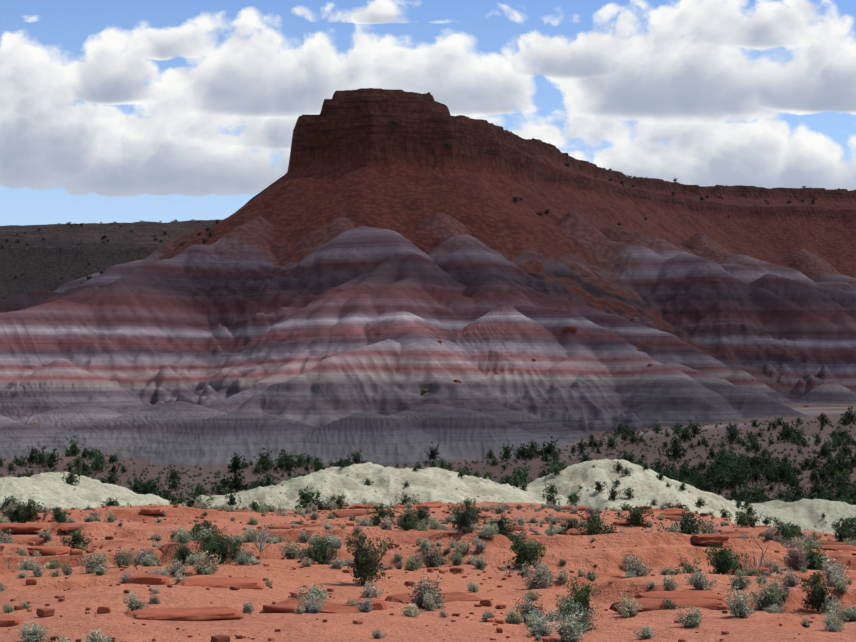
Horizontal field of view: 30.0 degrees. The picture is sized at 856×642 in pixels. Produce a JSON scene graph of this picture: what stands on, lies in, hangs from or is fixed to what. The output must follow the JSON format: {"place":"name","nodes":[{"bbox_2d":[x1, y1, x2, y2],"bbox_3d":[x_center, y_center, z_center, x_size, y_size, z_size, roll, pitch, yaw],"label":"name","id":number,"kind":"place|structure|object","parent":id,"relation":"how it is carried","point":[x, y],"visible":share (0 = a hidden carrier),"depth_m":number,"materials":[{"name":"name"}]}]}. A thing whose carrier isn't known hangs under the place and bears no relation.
{"place":"outdoors","nodes":[
{"label":"outdoors","id":0,"kind":"place"},
{"bbox_2d":[0,88,855,641],"bbox_3d":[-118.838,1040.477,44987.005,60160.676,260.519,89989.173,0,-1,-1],"label":"terrain","id":1,"kind":"structure","parent":0,"point":[288,312],"depth_m":892.98,"materials":[{"name":"brown stone"}]},
{"bbox_2d":[24,462,784,573],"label":"dead shrubs","id":2,"kind":"object","parent":1,"relation":"on","point":[260,548],"visible":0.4,"depth_m":53.67,"materials":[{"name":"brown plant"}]},
{"bbox_2d":[0,119,816,298],"bbox_3d":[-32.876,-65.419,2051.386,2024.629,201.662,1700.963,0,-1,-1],"label":"trees","id":3,"kind":"object","parent":1,"relation":"on","point":[394,122],"visible":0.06,"depth_m":1672.01,"materials":[{"name":"green plant"}]},
{"bbox_2d":[0,451,826,529],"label":"shrubs","id":4,"kind":"object","parent":1,"relation":"on","point":[306,499],"visible":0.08,"depth_m":240.47,"materials":[{"name":"green plant"}]},
{"bbox_2d":[33,168,809,423],"bbox_3d":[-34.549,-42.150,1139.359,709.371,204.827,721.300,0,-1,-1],"label":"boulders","id":5,"kind":"object","parent":1,"relation":"on","point":[570,328],"visible":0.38,"depth_m":898.58,"materials":[{"name":"brown stone"}]},
{"bbox_2d":[0,496,855,641],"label":"shrubs","id":6,"kind":"object","parent":1,"relation":"on","point":[573,611],"visible":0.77,"depth_m":46.16,"materials":[{"name":"green plant"}]},
{"bbox_2d":[0,406,855,504],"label":"trees","id":7,"kind":"object","parent":1,"relation":"on","point":[733,471],"visible":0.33,"depth_m":585.02,"materials":[{"name":"green plant"}]},
{"bbox_2d":[0,492,855,555],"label":"shrubs","id":8,"kind":"object","parent":1,"relation":"on","point":[22,513],"visible":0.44,"depth_m":85.73,"materials":[{"name":"green plant"}]},
{"bbox_2d":[0,504,855,626],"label":"rock ledges","id":9,"kind":"object","parent":1,"relation":"on","point":[710,600],"visible":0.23,"depth_m":42.66,"materials":[{"name":"red stone"}]},
{"bbox_2d":[0,504,855,641],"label":"rocks","id":10,"kind":"object","parent":1,"relation":"on","point":[44,612],"visible":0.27,"depth_m":45.98,"materials":[{"name":"red stone"}]},
{"bbox_2d":[0,419,855,499],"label":"shrubs","id":11,"kind":"object","parent":1,"relation":"on","point":[466,462],"visible":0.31,"depth_m":629.63,"materials":[{"name":"green plant"}]},
{"bbox_2d":[0,0,855,225],"label":"sky","id":12,"kind":"structure","parent":0,"point":[120,111],"materials":[{"name":"white"}]}
]}

